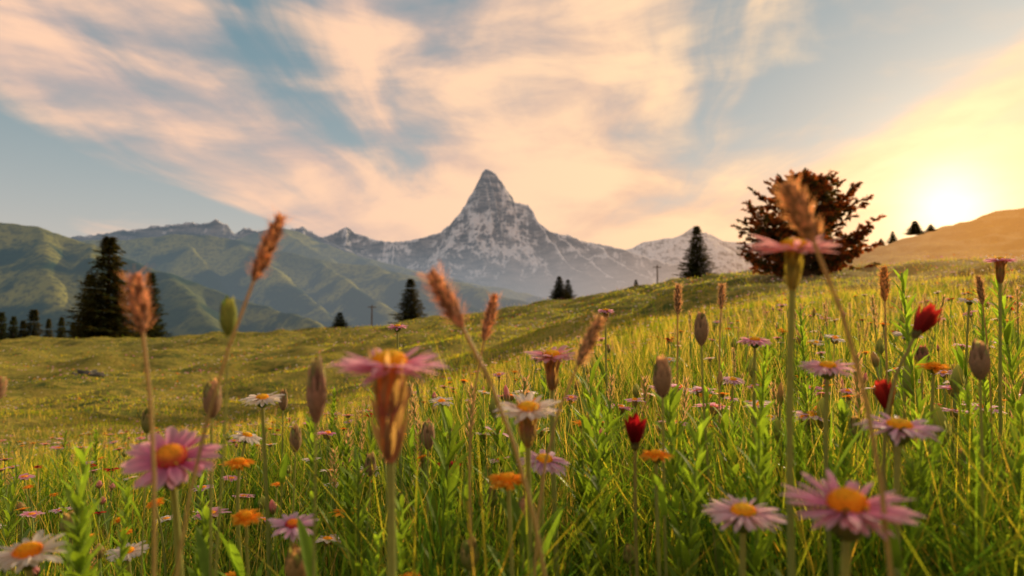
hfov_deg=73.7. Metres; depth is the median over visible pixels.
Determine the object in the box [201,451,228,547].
grass spike
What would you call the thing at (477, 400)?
leafy plant
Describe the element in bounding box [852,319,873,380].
poppy flower
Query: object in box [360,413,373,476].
poppy flower
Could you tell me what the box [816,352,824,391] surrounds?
daisy flower
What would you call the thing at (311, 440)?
leafy plant
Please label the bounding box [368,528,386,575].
leafy plant
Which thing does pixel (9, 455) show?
leafy plant
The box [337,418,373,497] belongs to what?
grass spike
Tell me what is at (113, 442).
daisy flower
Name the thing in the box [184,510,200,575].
leafy plant
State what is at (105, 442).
grass spike
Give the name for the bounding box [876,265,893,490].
grass spike
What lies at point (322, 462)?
grass spike
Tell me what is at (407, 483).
leafy plant
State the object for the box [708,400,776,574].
leafy plant
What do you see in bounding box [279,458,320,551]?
daisy flower
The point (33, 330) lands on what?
spruce tree
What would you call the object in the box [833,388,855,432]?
daisy flower
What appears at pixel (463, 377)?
grass spike
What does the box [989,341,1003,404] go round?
daisy flower
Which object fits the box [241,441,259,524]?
leafy plant
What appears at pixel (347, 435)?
grass spike
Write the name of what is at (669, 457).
daisy flower
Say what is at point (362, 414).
grass spike
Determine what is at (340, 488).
leafy plant
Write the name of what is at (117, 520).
marigold flower
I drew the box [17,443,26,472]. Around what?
daisy flower
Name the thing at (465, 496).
leafy plant
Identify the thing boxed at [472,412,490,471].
flower bud
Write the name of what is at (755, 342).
daisy flower
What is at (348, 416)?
daisy flower
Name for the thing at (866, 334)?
grass spike
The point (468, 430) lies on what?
leafy plant
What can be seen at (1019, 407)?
leafy plant
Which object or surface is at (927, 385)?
leafy plant
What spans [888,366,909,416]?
daisy flower
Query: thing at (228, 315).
flower bud
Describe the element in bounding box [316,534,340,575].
daisy flower
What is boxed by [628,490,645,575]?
leafy plant
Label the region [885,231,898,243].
spruce tree
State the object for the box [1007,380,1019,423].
grass spike
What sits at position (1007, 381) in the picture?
grass spike
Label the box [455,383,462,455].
leafy plant
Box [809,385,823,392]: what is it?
daisy flower
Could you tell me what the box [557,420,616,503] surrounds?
marigold flower
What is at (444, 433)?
leafy plant
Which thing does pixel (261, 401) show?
daisy flower
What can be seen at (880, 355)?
marigold flower
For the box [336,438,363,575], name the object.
leafy plant
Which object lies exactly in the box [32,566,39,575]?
flower bud
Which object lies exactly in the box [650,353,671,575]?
flower bud
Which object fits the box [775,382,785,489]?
flower bud
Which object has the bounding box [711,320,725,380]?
daisy flower
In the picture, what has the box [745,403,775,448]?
daisy flower
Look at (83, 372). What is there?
rock
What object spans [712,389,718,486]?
leafy plant
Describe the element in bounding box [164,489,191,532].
flower bud
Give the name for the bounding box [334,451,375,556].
flower bud
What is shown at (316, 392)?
flower bud
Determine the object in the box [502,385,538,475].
flower bud
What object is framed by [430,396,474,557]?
daisy flower
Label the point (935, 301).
grass spike
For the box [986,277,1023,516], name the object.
leafy plant
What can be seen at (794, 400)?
leafy plant
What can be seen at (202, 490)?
daisy flower
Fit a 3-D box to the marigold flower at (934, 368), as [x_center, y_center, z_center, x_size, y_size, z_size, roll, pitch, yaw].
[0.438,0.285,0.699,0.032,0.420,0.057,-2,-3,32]
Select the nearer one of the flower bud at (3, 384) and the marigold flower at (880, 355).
the flower bud at (3, 384)
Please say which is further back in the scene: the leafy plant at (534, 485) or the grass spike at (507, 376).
the grass spike at (507, 376)
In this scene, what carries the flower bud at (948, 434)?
on the ground at (948, 242)
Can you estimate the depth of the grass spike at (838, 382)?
1.36 m
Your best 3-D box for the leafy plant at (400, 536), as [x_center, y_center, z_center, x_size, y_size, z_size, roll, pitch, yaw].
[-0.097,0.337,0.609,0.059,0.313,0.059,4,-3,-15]
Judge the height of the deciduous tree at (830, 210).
5.303 m
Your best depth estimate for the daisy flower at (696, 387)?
1.35 m
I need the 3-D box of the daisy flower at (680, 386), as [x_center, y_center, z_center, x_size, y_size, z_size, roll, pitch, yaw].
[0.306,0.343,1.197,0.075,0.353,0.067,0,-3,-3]
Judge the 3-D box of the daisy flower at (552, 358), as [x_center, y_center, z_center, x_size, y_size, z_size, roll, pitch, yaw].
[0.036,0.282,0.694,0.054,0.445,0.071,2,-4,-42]
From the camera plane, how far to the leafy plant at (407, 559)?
0.66 m
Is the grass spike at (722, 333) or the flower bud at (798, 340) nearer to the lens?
the flower bud at (798, 340)
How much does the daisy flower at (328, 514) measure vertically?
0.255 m
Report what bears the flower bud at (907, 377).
on the ground at (948, 242)
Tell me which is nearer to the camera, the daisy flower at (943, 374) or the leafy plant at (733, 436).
the leafy plant at (733, 436)
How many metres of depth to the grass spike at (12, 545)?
0.98 m
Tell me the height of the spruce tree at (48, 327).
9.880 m
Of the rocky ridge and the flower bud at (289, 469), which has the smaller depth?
the flower bud at (289, 469)
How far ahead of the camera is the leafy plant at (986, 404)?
0.93 m
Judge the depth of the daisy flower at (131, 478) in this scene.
1.57 m
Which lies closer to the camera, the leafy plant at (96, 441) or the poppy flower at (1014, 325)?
the leafy plant at (96, 441)
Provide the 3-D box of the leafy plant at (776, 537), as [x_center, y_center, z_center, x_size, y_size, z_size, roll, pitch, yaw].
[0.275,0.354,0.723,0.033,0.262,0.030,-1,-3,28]
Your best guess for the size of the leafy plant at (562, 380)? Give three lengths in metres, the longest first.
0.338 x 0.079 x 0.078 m
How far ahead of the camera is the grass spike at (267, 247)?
0.40 m
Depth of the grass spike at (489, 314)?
0.55 m
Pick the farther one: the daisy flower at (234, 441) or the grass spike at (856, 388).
the daisy flower at (234, 441)
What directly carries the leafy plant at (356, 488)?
on the ground at (948, 242)
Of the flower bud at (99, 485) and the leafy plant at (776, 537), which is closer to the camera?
the leafy plant at (776, 537)
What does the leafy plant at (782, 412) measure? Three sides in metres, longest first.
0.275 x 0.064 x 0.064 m
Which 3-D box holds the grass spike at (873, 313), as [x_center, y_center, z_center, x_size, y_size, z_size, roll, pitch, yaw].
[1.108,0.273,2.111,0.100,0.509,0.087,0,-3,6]
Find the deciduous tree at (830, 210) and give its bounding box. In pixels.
[731,168,886,278]
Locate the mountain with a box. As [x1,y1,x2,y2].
[323,169,689,298]
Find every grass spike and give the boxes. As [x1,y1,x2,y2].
[0,471,11,533]
[3,544,21,575]
[66,454,75,511]
[87,477,93,530]
[89,549,97,571]
[92,476,113,546]
[94,440,107,461]
[114,267,158,575]
[174,206,293,575]
[185,459,200,528]
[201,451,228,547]
[204,459,229,538]
[256,445,279,482]
[272,408,281,433]
[305,423,337,506]
[317,446,340,575]
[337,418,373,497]
[342,428,378,545]
[350,409,359,448]
[353,400,365,427]
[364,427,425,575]
[396,409,412,469]
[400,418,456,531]
[408,380,441,480]
[412,261,546,575]
[414,371,429,417]
[416,381,423,409]
[462,374,480,420]
[462,382,484,574]
[468,292,501,575]
[473,373,555,498]
[501,372,508,417]
[509,356,523,389]
[523,345,530,378]
[533,311,606,575]
[554,387,573,504]
[566,339,595,446]
[566,374,595,476]
[569,360,595,414]
[592,372,632,469]
[611,339,618,388]
[624,375,650,554]
[646,404,661,548]
[658,376,697,497]
[672,283,683,526]
[675,310,698,403]
[717,282,726,501]
[718,309,723,359]
[731,348,737,409]
[736,373,748,421]
[743,317,759,410]
[760,304,772,337]
[769,380,804,471]
[770,168,893,575]
[794,304,811,347]
[795,311,814,384]
[815,298,827,351]
[815,301,834,382]
[817,325,835,361]
[826,299,837,334]
[829,362,861,422]
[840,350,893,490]
[848,303,857,360]
[849,365,881,572]
[856,322,861,366]
[859,294,879,405]
[859,321,870,388]
[861,320,886,386]
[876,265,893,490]
[878,288,906,358]
[914,294,946,388]
[921,295,937,362]
[933,297,948,354]
[952,334,957,351]
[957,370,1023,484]
[971,309,996,384]
[973,275,992,479]
[991,286,1023,380]
[992,282,1012,317]
[993,356,1009,454]
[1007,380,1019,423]
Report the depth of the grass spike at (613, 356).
3.53 m
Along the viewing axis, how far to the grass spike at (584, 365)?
2.03 m
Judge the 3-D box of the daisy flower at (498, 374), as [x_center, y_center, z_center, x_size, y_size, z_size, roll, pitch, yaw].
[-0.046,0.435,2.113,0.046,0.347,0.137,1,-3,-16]
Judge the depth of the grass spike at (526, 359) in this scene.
4.91 m
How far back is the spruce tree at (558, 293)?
73.83 m
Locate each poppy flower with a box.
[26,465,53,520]
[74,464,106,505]
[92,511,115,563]
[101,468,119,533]
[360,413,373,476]
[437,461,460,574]
[624,412,646,575]
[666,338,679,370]
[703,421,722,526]
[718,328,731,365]
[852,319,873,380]
[873,377,903,571]
[881,302,941,573]
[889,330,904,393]
[942,298,953,355]
[1011,302,1021,374]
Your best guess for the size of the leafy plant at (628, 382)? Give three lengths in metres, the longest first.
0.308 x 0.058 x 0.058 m
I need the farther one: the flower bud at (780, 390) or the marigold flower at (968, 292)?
the marigold flower at (968, 292)
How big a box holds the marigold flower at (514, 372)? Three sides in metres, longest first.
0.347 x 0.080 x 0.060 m
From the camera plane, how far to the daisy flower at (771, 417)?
1.09 m
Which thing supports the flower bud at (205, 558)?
on the ground at (948, 242)
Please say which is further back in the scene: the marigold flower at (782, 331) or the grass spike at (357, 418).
the marigold flower at (782, 331)
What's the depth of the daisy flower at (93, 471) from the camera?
1.76 m
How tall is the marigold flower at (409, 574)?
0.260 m
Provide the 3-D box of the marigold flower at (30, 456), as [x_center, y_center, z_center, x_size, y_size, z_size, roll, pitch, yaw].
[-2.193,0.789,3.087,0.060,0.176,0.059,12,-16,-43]
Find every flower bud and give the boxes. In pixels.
[0,376,7,398]
[0,502,24,574]
[7,441,17,464]
[29,531,55,575]
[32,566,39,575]
[59,510,100,575]
[86,496,119,555]
[88,480,111,568]
[91,483,115,541]
[91,543,106,575]
[92,406,149,575]
[112,449,129,485]
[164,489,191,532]
[168,487,184,531]
[195,377,221,575]
[214,296,236,575]
[220,432,236,460]
[248,495,281,568]
[269,499,278,571]
[271,388,287,575]
[271,465,297,518]
[284,542,306,575]
[289,423,317,545]
[297,354,326,575]
[324,428,338,508]
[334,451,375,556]
[345,427,383,523]
[395,462,398,501]
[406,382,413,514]
[421,418,464,567]
[429,403,446,485]
[460,535,478,575]
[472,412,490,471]
[475,485,497,559]
[485,494,525,575]
[488,396,507,553]
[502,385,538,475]
[512,452,563,532]
[565,412,589,511]
[571,380,583,446]
[607,344,621,408]
[623,542,634,575]
[633,383,642,416]
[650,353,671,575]
[694,311,724,575]
[712,322,718,364]
[717,370,726,487]
[722,338,737,391]
[723,372,734,409]
[742,336,752,396]
[745,357,769,432]
[770,417,820,493]
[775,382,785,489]
[794,333,800,370]
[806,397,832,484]
[810,308,819,376]
[848,373,868,436]
[848,415,861,483]
[862,338,884,417]
[870,351,907,482]
[878,365,953,539]
[898,313,919,349]
[902,403,957,558]
[914,344,928,410]
[934,415,951,503]
[939,337,990,574]
[947,364,1007,496]
[952,447,987,527]
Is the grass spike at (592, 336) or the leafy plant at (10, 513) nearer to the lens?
the grass spike at (592, 336)
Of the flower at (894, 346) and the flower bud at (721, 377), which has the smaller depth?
the flower bud at (721, 377)
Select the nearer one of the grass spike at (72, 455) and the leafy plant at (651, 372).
the grass spike at (72, 455)
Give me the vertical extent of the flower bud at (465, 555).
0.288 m
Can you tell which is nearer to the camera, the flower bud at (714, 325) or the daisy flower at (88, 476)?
the daisy flower at (88, 476)
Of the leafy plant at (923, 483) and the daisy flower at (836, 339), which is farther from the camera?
the daisy flower at (836, 339)
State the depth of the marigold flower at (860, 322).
4.58 m
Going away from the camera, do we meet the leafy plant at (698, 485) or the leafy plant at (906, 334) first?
the leafy plant at (906, 334)
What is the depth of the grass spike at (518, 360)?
2.33 m
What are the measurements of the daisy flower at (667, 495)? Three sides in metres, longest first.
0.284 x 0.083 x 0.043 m
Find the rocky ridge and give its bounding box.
[71,219,370,258]
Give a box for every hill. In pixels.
[0,223,330,338]
[80,234,530,327]
[232,228,552,302]
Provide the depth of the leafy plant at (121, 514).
1.20 m
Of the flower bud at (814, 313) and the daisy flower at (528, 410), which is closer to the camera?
the daisy flower at (528, 410)
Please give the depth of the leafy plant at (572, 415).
2.09 m
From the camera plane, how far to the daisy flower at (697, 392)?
1.40 m
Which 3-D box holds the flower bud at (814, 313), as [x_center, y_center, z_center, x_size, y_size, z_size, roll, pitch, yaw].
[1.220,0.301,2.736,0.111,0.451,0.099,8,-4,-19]
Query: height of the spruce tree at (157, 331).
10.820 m
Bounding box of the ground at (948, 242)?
[0,208,1023,575]
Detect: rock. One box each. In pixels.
[77,369,100,375]
[88,372,104,376]
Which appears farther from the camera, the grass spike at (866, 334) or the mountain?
the mountain
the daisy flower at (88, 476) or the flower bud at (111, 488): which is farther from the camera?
the daisy flower at (88, 476)
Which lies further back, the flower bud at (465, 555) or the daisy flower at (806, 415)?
the daisy flower at (806, 415)
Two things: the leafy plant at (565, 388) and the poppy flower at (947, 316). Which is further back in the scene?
the poppy flower at (947, 316)
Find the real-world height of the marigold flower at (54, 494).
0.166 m
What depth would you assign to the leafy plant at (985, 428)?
0.75 m
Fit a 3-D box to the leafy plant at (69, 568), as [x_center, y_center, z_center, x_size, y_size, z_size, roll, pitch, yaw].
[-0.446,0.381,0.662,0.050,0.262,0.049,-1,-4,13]
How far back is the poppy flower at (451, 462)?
0.80 m
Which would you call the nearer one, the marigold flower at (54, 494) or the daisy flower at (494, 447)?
the daisy flower at (494, 447)
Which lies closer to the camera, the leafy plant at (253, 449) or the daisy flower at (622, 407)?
the daisy flower at (622, 407)
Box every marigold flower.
[7,507,39,575]
[15,445,31,470]
[19,484,49,537]
[24,442,36,467]
[42,447,61,480]
[49,486,61,532]
[92,457,113,491]
[110,527,132,562]
[113,516,148,569]
[145,497,192,575]
[212,457,255,575]
[217,508,262,575]
[225,571,235,575]
[259,482,287,573]
[267,427,277,472]
[329,506,356,570]
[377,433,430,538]
[399,571,420,575]
[418,453,462,536]
[458,379,475,456]
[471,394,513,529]
[487,471,526,575]
[512,370,517,418]
[532,397,557,507]
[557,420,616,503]
[561,399,579,520]
[639,449,673,575]
[676,330,687,377]
[712,404,740,500]
[720,392,751,491]
[769,328,786,367]
[775,330,786,372]
[819,395,853,471]
[849,295,871,335]
[862,351,882,389]
[867,322,875,356]
[872,323,904,418]
[917,361,951,565]
[966,291,977,339]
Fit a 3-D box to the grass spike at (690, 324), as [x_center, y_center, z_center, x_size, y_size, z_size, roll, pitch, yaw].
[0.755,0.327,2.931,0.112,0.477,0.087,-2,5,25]
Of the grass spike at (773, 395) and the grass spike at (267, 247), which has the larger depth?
the grass spike at (773, 395)
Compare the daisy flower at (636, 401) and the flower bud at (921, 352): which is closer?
the flower bud at (921, 352)
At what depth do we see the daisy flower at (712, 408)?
1.09 m
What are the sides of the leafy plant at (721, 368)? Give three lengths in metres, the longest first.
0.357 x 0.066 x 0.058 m
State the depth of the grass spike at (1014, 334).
1.91 m
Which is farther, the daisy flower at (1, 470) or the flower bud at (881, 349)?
the flower bud at (881, 349)
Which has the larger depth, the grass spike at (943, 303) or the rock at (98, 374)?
the rock at (98, 374)
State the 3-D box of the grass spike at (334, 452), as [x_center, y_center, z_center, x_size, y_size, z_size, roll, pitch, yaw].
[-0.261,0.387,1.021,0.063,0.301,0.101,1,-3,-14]
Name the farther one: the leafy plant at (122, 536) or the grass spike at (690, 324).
the grass spike at (690, 324)
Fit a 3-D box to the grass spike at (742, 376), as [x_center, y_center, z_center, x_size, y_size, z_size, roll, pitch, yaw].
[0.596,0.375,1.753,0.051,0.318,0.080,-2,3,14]
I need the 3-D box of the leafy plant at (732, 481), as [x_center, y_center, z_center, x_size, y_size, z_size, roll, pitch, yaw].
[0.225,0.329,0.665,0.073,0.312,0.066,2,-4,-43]
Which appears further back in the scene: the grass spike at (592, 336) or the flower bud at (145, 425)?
the flower bud at (145, 425)
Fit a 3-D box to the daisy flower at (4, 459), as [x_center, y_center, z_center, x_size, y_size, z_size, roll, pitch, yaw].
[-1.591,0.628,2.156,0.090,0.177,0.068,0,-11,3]
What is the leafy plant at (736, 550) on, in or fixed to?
on the ground at (948, 242)
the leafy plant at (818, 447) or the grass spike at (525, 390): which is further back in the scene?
the grass spike at (525, 390)
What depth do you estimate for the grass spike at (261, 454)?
1.85 m
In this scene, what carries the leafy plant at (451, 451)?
on the ground at (948, 242)
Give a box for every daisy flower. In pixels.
[0,458,24,497]
[0,467,13,518]
[0,530,68,575]
[6,465,21,525]
[11,473,48,519]
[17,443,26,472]
[20,511,51,574]
[32,443,50,477]
[48,445,70,475]
[49,507,72,571]
[80,461,93,494]
[86,469,111,519]
[103,540,149,575]
[107,440,119,464]
[113,447,133,486]
[120,426,221,575]
[123,476,140,531]
[135,515,190,567]
[167,507,229,574]
[193,485,230,568]
[215,475,241,531]
[221,439,240,484]
[229,494,255,570]
[230,431,263,575]
[234,517,265,562]
[239,391,316,575]
[242,443,276,490]
[267,512,318,547]
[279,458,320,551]
[309,469,335,545]
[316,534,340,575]
[317,430,353,495]
[327,345,449,575]
[342,414,353,480]
[360,466,386,532]
[381,324,413,507]
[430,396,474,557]
[459,426,508,569]
[477,390,488,420]
[478,432,489,481]
[488,372,504,414]
[490,456,508,543]
[492,393,571,575]
[502,449,569,575]
[513,390,537,451]
[524,345,574,575]
[527,357,540,390]
[535,427,549,500]
[556,395,578,501]
[593,337,604,382]
[594,307,615,507]
[606,404,639,525]
[624,398,660,475]
[646,449,677,564]
[649,385,661,468]
[653,419,686,483]
[671,384,700,466]
[675,345,686,380]
[687,389,701,430]
[688,388,722,448]
[692,402,744,498]
[693,386,717,428]
[699,357,714,401]
[701,494,786,575]
[707,377,744,454]
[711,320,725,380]
[722,396,748,442]
[737,336,771,497]
[738,400,757,467]
[744,384,758,428]
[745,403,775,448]
[748,234,842,575]
[751,401,774,459]
[759,469,927,575]
[767,415,774,450]
[772,337,785,385]
[777,304,787,348]
[779,415,823,536]
[793,410,854,507]
[799,359,881,575]
[807,339,829,384]
[808,317,830,361]
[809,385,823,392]
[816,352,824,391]
[823,334,850,409]
[832,319,842,354]
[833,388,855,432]
[854,412,945,575]
[860,294,871,348]
[866,385,892,486]
[869,332,923,554]
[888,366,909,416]
[931,370,952,488]
[934,291,949,334]
[936,385,976,458]
[940,407,978,524]
[943,381,961,504]
[951,298,994,439]
[954,343,970,349]
[959,293,966,336]
[962,401,1015,490]
[963,310,994,404]
[977,302,994,344]
[983,256,1016,542]
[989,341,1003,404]
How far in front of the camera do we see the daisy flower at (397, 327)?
1.10 m
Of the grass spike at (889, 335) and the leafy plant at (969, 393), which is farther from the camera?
the grass spike at (889, 335)
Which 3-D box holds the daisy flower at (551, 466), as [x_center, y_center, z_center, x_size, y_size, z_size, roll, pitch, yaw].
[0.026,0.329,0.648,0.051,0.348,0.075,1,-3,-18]
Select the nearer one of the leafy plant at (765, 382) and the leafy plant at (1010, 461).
the leafy plant at (1010, 461)
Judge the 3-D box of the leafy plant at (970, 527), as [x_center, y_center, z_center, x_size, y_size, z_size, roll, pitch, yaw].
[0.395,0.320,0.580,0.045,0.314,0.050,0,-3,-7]
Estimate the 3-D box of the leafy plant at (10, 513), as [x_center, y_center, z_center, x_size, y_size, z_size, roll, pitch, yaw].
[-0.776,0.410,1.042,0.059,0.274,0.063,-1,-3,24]
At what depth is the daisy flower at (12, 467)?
1.88 m
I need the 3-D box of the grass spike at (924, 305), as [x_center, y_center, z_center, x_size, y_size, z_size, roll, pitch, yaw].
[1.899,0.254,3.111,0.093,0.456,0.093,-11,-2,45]
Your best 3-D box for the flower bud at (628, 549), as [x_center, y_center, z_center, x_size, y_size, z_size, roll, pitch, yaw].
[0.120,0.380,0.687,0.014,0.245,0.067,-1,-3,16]
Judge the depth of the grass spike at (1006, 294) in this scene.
4.22 m
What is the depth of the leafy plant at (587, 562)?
0.61 m
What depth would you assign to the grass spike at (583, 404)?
1.58 m
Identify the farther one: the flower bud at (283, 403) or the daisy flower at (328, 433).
the daisy flower at (328, 433)
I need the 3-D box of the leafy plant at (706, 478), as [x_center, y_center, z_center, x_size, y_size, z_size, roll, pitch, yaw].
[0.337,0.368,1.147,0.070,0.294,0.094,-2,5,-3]
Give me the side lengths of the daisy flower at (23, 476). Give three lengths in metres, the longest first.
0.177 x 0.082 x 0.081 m
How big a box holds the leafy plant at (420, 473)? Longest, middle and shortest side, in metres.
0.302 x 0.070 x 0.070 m
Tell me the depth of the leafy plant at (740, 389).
1.61 m
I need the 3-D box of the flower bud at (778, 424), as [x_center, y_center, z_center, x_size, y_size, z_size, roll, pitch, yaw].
[0.353,0.334,0.877,0.086,0.336,0.045,-1,-3,22]
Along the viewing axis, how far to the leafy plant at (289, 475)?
1.75 m
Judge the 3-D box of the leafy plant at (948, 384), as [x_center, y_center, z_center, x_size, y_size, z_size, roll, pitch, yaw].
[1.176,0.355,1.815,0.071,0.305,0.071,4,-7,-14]
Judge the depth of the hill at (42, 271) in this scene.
1709.18 m
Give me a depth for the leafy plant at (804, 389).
0.93 m
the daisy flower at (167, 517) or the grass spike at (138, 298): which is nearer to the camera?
the grass spike at (138, 298)
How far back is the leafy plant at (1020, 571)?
0.59 m
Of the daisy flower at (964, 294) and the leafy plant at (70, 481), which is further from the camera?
the daisy flower at (964, 294)
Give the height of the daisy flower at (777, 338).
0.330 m
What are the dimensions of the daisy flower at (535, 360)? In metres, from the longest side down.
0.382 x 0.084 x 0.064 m
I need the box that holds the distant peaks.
[627,228,772,273]
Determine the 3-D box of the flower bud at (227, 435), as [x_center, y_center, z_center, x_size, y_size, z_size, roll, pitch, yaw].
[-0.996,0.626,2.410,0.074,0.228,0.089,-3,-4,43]
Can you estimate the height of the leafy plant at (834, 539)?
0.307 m
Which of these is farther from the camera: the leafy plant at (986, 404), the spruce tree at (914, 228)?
the spruce tree at (914, 228)
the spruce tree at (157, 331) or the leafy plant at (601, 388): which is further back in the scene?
the spruce tree at (157, 331)
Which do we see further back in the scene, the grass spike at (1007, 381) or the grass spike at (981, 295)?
the grass spike at (1007, 381)
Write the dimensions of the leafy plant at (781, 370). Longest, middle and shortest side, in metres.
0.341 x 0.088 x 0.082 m
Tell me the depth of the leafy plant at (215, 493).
1.43 m
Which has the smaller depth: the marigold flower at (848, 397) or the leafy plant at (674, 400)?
the leafy plant at (674, 400)
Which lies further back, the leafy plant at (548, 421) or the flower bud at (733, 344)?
the flower bud at (733, 344)
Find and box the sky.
[0,0,1023,249]
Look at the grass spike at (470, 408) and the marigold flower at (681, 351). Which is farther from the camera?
the marigold flower at (681, 351)
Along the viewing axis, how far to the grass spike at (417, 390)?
2.29 m
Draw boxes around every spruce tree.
[0,312,8,339]
[6,316,20,338]
[16,320,27,338]
[21,309,43,337]
[42,318,54,336]
[54,236,160,338]
[55,317,66,337]
[59,275,99,338]
[133,272,173,337]
[328,312,351,327]
[388,279,427,323]
[547,276,571,299]
[564,280,576,298]
[672,226,718,278]
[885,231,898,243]
[903,221,924,235]
[925,224,936,232]
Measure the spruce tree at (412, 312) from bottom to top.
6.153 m
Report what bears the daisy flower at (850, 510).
on the ground at (948, 242)
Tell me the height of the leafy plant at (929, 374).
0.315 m
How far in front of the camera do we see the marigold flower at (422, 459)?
0.95 m
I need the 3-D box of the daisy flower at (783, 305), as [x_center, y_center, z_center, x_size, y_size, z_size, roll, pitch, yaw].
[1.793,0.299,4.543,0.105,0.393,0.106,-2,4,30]
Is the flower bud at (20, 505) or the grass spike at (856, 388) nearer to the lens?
the grass spike at (856, 388)
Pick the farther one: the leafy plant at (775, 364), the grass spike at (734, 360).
the leafy plant at (775, 364)
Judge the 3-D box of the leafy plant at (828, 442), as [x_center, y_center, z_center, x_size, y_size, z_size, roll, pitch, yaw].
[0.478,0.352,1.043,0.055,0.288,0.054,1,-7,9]
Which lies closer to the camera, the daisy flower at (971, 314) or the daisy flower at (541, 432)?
the daisy flower at (541, 432)
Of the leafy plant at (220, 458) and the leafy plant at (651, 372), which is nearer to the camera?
the leafy plant at (220, 458)
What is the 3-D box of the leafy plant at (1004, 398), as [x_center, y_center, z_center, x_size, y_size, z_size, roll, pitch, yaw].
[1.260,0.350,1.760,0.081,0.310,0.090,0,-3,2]
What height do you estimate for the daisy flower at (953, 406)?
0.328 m
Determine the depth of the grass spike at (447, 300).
0.42 m
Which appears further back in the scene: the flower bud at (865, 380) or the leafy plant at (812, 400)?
the flower bud at (865, 380)
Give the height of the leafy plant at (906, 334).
0.515 m
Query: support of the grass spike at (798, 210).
on the ground at (948, 242)
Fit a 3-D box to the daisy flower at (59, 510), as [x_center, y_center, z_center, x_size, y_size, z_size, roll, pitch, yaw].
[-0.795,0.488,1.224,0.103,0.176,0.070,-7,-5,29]
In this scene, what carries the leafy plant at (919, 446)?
on the ground at (948, 242)
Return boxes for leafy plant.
[0,464,27,575]
[0,478,7,509]
[0,518,19,575]
[6,441,11,503]
[51,430,69,491]
[54,496,68,575]
[56,545,75,575]
[59,479,101,575]
[62,441,111,575]
[66,460,76,542]
[88,429,102,490]
[108,477,136,575]
[113,487,138,575]
[148,488,163,567]
[157,487,165,559]
[183,537,194,575]
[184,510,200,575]
[186,506,214,575]
[189,473,223,575]
[212,477,219,548]
[216,431,227,493]
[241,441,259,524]
[243,429,257,509]
[257,424,261,472]
[284,455,296,503]
[298,413,327,575]
[300,416,327,548]
[318,424,353,573]
[323,387,337,481]
[326,452,384,575]
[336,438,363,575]
[338,390,384,569]
[350,420,361,470]
[360,536,375,575]
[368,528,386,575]
[373,445,386,551]
[382,494,419,575]
[395,430,438,566]
[396,443,419,525]
[397,524,416,573]
[405,444,431,566]
[410,402,484,575]
[427,378,436,435]
[430,427,454,569]
[447,465,493,575]
[451,455,459,575]
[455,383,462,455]
[459,399,476,471]
[471,415,489,532]
[473,378,481,429]
[477,412,511,562]
[479,479,493,575]
[480,427,549,575]
[483,414,517,562]
[488,397,494,432]
[498,539,509,574]
[517,389,544,502]
[531,468,539,535]
[534,378,569,551]
[538,374,558,504]
[539,366,544,393]
[557,440,568,562]
[558,363,574,446]
[560,352,633,575]
[560,382,568,429]
[560,391,625,575]
[566,386,577,458]
[569,432,586,562]
[571,538,600,575]
[576,383,623,575]
[591,369,599,411]
[599,371,605,424]
[602,421,623,574]
[610,398,642,565]
[622,368,631,438]
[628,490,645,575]
[639,379,673,565]
[647,352,657,422]
[650,368,728,575]
[651,384,710,575]
[663,410,717,575]
[672,385,720,575]
[680,383,695,475]
[686,448,710,570]
[688,371,701,456]
[705,562,726,575]
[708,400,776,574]
[709,491,769,575]
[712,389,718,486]
[715,463,769,574]
[716,361,726,449]
[722,413,740,572]
[729,400,786,575]
[733,375,746,423]
[735,352,742,404]
[737,421,744,477]
[742,343,777,535]
[747,427,783,575]
[760,347,776,410]
[768,500,778,575]
[770,343,785,393]
[773,349,785,392]
[773,393,808,566]
[776,401,785,442]
[779,417,821,575]
[785,356,799,395]
[793,356,803,421]
[794,305,821,538]
[795,546,806,575]
[798,391,811,460]
[805,427,823,555]
[808,370,818,410]
[818,398,864,575]
[820,466,840,575]
[822,428,835,470]
[834,342,850,398]
[848,371,860,455]
[879,450,932,575]
[884,268,963,550]
[884,405,948,575]
[890,367,911,465]
[902,440,965,575]
[924,345,938,399]
[924,381,934,449]
[946,364,961,418]
[948,379,997,567]
[950,391,974,484]
[950,483,995,575]
[955,416,1011,575]
[961,379,978,450]
[968,286,1012,523]
[985,424,1023,575]
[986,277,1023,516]
[992,369,1015,432]
[998,535,1023,575]
[1001,394,1023,483]
[1004,404,1009,435]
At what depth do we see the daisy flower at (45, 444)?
2.86 m
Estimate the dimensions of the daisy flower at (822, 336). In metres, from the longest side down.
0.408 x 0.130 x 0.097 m
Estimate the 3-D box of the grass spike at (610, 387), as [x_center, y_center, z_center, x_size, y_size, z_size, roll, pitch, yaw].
[0.168,0.343,1.261,0.097,0.377,0.094,7,-7,-4]
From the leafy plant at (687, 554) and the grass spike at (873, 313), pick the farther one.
the grass spike at (873, 313)
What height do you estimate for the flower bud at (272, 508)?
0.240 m
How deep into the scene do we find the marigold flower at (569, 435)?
1.51 m

